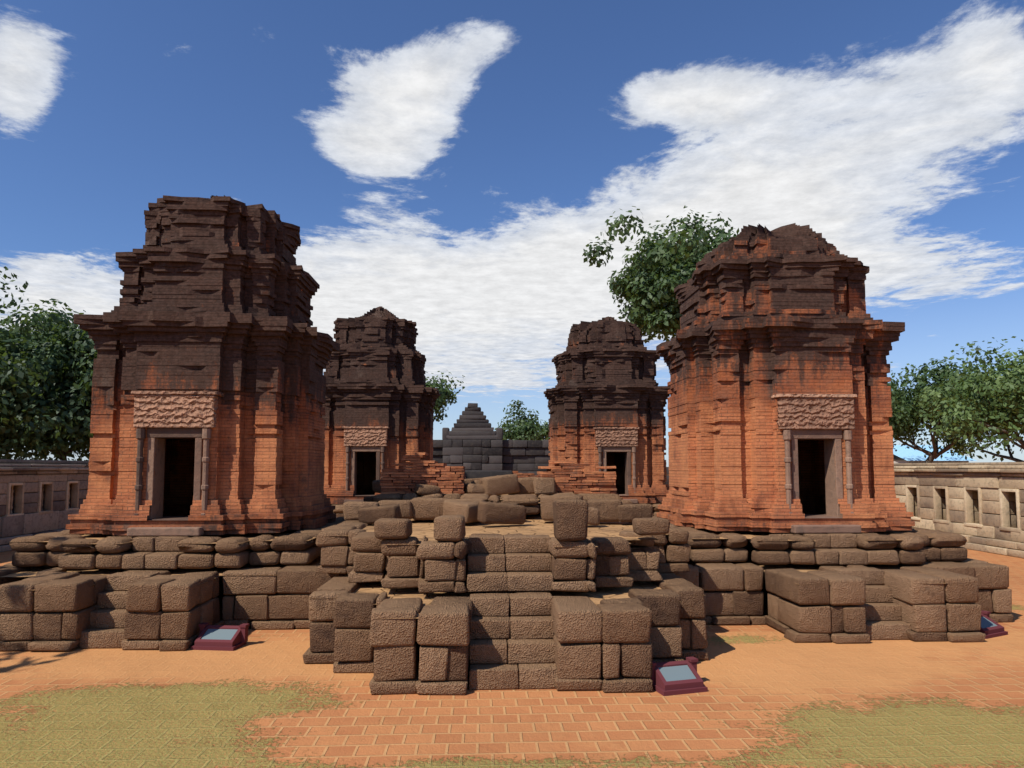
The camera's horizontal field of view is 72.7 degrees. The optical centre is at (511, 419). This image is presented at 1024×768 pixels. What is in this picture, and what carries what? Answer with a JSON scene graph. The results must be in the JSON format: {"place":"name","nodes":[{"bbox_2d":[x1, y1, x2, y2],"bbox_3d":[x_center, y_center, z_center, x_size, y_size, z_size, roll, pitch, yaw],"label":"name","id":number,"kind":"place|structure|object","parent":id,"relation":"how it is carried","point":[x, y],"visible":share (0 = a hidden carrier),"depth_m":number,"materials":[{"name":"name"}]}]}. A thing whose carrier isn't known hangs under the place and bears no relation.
{"place":"outdoors","nodes":[
{"label":"outdoors","id":0,"kind":"place"},
{"bbox_2d":[0,549,1023,767],"bbox_3d":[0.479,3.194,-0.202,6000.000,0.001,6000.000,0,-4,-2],"label":"ground","id":1,"kind":"structure","parent":0,"point":[772,697],"depth_m":9.13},
{"bbox_2d":[0,327,40,454],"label":"tree","id":2,"kind":"object","parent":1,"relation":"on","point":[5,410],"visible":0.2,"depth_m":43.60,"materials":[{"name":"green plant"}]},
{"bbox_2d":[0,459,88,552],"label":"gallery","id":3,"kind":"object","parent":1,"relation":"on","point":[31,474],"visible":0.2,"depth_m":28.95,"materials":[{"name":"stone"}]},
{"bbox_2d":[10,483,69,513],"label":"gallery balusters","id":4,"kind":"object","parent":3,"relation":"attached to","point":[11,500],"visible":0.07,"depth_m":29.75,"materials":[{"name":"grey stone"}]},
{"bbox_2d":[0,481,87,516],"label":"gallery frames","id":5,"kind":"structure","parent":3,"relation":"attached to","point":[19,497],"depth_m":29.53,"materials":[{"name":"beige stone"}]},
{"bbox_2d":[0,266,96,460],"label":"tree","id":6,"kind":"object","parent":1,"relation":"on","point":[48,395],"depth_m":44.95,"materials":[{"name":"green plant"}]},
{"bbox_2d":[68,441,88,460],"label":"tree","id":7,"kind":"object","parent":1,"relation":"on","point":[87,450],"depth_m":52.79,"materials":[{"name":"green plant"}]},
{"bbox_2d":[191,623,248,650],"bbox_3d":[-5.253,3.896,12.490,0.890,0.370,0.480,0,-4,5],"label":"sign","id":8,"kind":"object","parent":1,"relation":"on","point":[221,637],"visible":1,"depth_m":12.46,"materials":[{"name":"red"}]},
{"bbox_2d":[425,371,464,423],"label":"tree","id":9,"kind":"object","parent":1,"relation":"on","point":[446,393],"depth_m":52.72,"materials":[{"name":"green plant"}]},
{"bbox_2d":[0,474,1013,694],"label":"stone platform","id":10,"kind":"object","parent":1,"relation":"on","point":[510,622],"visible":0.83,"depth_m":12.48,"materials":[{"name":"brown stone"}]},
{"bbox_2d":[66,195,339,535],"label":"tower","id":11,"kind":"structure","parent":10,"relation":"on","point":[217,292],"depth_m":15.77,"materials":[{"name":"brick"}]},
{"bbox_2d":[127,428,210,535],"bbox_3d":[-7.349,1.353,15.342,1.566,2.300,1.350,0,-4,-2],"label":"tower frame","id":12,"kind":"object","parent":11,"relation":"attached to","point":[155,483],"visible":0.81,"depth_m":15.09,"materials":[{"name":"grey stone"}]},
{"bbox_2d":[131,391,223,427],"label":"carved lintel","id":13,"kind":"structure","parent":11,"relation":"attached to","point":[174,409],"depth_m":15.10,"materials":[{"name":"stone"}]},
{"bbox_2d":[322,306,440,503],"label":"tower","id":14,"kind":"structure","parent":10,"relation":"on","point":[374,373],"depth_m":28.70,"materials":[{"name":"brick"}]},
{"bbox_2d":[344,446,384,502],"bbox_3d":[-5.911,2.255,28.236,1.566,2.300,1.350,0,-4,-2],"label":"tower frame","id":15,"kind":"object","parent":14,"relation":"attached to","point":[376,449],"visible":0.69,"depth_m":28.00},
{"bbox_2d":[342,426,389,445],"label":"carved lintel","id":16,"kind":"structure","parent":14,"relation":"attached to","point":[365,436],"depth_m":27.99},
{"bbox_2d":[446,470,512,478],"bbox_3d":[-1.056,1.974,22.492,2.400,0.640,1.900,0,-4,-2],"label":"cella pedestal","id":17,"kind":"object","parent":10,"relation":"on","point":[469,474],"visible":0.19,"depth_m":21.72,"materials":[{"name":"stone"}]},
{"bbox_2d":[0,494,966,618],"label":"platform floor","id":18,"kind":"structure","parent":10,"relation":"on","point":[535,524],"depth_m":14.57,"materials":[{"name":"brown stone"}]},
{"bbox_2d":[380,452,616,493],"bbox_3d":[-0.483,1.677,21.989,6.438,1.128,6.324,0,-4,-2],"label":"tower ruin","id":19,"kind":"object","parent":10,"relation":"on","point":[566,475],"visible":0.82,"depth_m":18.92,"materials":[{"name":"brick"}]},
{"bbox_2d":[544,316,669,502],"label":"tower","id":20,"kind":"structure","parent":10,"relation":"on","point":[605,367],"depth_m":29.13,"materials":[{"name":"brick"}]},
{"bbox_2d":[593,427,638,446],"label":"carved lintel","id":21,"kind":"structure","parent":20,"relation":"attached to","point":[616,436],"depth_m":28.43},
{"bbox_2d":[598,447,637,503],"bbox_3d":[4.279,2.286,28.679,1.566,2.300,1.350,0,-4,-2],"label":"tower frame","id":22,"kind":"object","parent":20,"relation":"attached to","point":[626,450],"visible":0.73,"depth_m":28.45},
{"bbox_2d":[656,223,914,532],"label":"tower","id":23,"kind":"structure","parent":10,"relation":"on","point":[766,313],"depth_m":16.37,"materials":[{"name":"brick"}]},
{"bbox_2d":[771,394,856,429],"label":"carved lintel","id":24,"kind":"structure","parent":23,"relation":"attached to","point":[815,411],"depth_m":15.72,"materials":[{"name":"stone"}]},
{"bbox_2d":[783,429,860,533],"bbox_3d":[6.888,1.397,15.962,1.566,2.300,1.350,0,-4,-2],"label":"tower frame","id":25,"kind":"object","parent":23,"relation":"attached to","point":[833,477],"visible":0.74,"depth_m":15.71,"materials":[{"name":"grey stone"}]},
{"bbox_2d":[495,400,549,440],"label":"tree","id":26,"kind":"object","parent":1,"relation":"on","point":[521,428],"depth_m":60.74,"materials":[{"name":"green plant"}]},
{"bbox_2d":[433,403,668,484],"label":"gopura","id":27,"kind":"structure","parent":1,"relation":"on","point":[472,439],"depth_m":44.08,"materials":[{"name":"stone"}]},
{"bbox_2d":[651,657,707,695],"bbox_3d":[2.402,3.730,10.123,0.810,0.370,0.480,1,-4,-16],"label":"sign","id":28,"kind":"object","parent":1,"relation":"on","point":[675,678],"visible":0.84,"depth_m":10.05,"materials":[{"name":"red"}]},
{"bbox_2d":[887,337,1020,462],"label":"tree","id":29,"kind":"object","parent":1,"relation":"on","point":[904,407],"depth_m":55.97,"materials":[{"name":"green plant"}]},
{"bbox_2d":[894,462,1023,557],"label":"gallery","id":30,"kind":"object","parent":1,"relation":"on","point":[990,479],"visible":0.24,"depth_m":27.68,"materials":[{"name":"stone"}]},
{"bbox_2d":[895,484,1023,531],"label":"gallery frames","id":31,"kind":"structure","parent":30,"relation":"attached to","point":[1004,508],"depth_m":27.94,"materials":[{"name":"beige stone"}]},
{"bbox_2d":[913,336,1023,461],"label":"tree","id":32,"kind":"object","parent":1,"relation":"on","point":[963,413],"depth_m":39.99,"materials":[{"name":"green plant"}]},
{"bbox_2d":[954,362,1023,438],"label":"tree","id":33,"kind":"object","parent":1,"relation":"on","point":[978,375],"visible":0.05,"depth_m":53.68,"materials":[{"name":"green plant"}]},
{"bbox_2d":[978,610,1007,638],"bbox_3d":[9.107,3.963,13.448,0.850,0.370,0.480,2,-5,-27],"label":"sign","id":34,"kind":"object","parent":1,"relation":"on","point":[990,628],"visible":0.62,"depth_m":13.36,"materials":[{"name":"red"}]},
{"bbox_2d":[0,0,1023,466],"label":"sky","id":35,"kind":"structure","parent":0,"point":[448,167],"materials":[{"name":"blue"}]},
{"bbox_2d":[582,206,738,343],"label":"tree","id":36,"kind":"object","parent":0,"point":[654,277],"depth_m":54.14,"materials":[{"name":"green plant"}]},
{"bbox_2d":[894,461,968,462],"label":"blue roof building","id":37,"kind":"structure","parent":0,"point":[932,462],"depth_m":67.80,"materials":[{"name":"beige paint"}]},
{"bbox_2d":[893,445,976,460],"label":"blue roof","id":38,"kind":"structure","parent":37,"relation":"attached to","point":[903,453],"depth_m":69.30,"materials":[{"name":"blue"}]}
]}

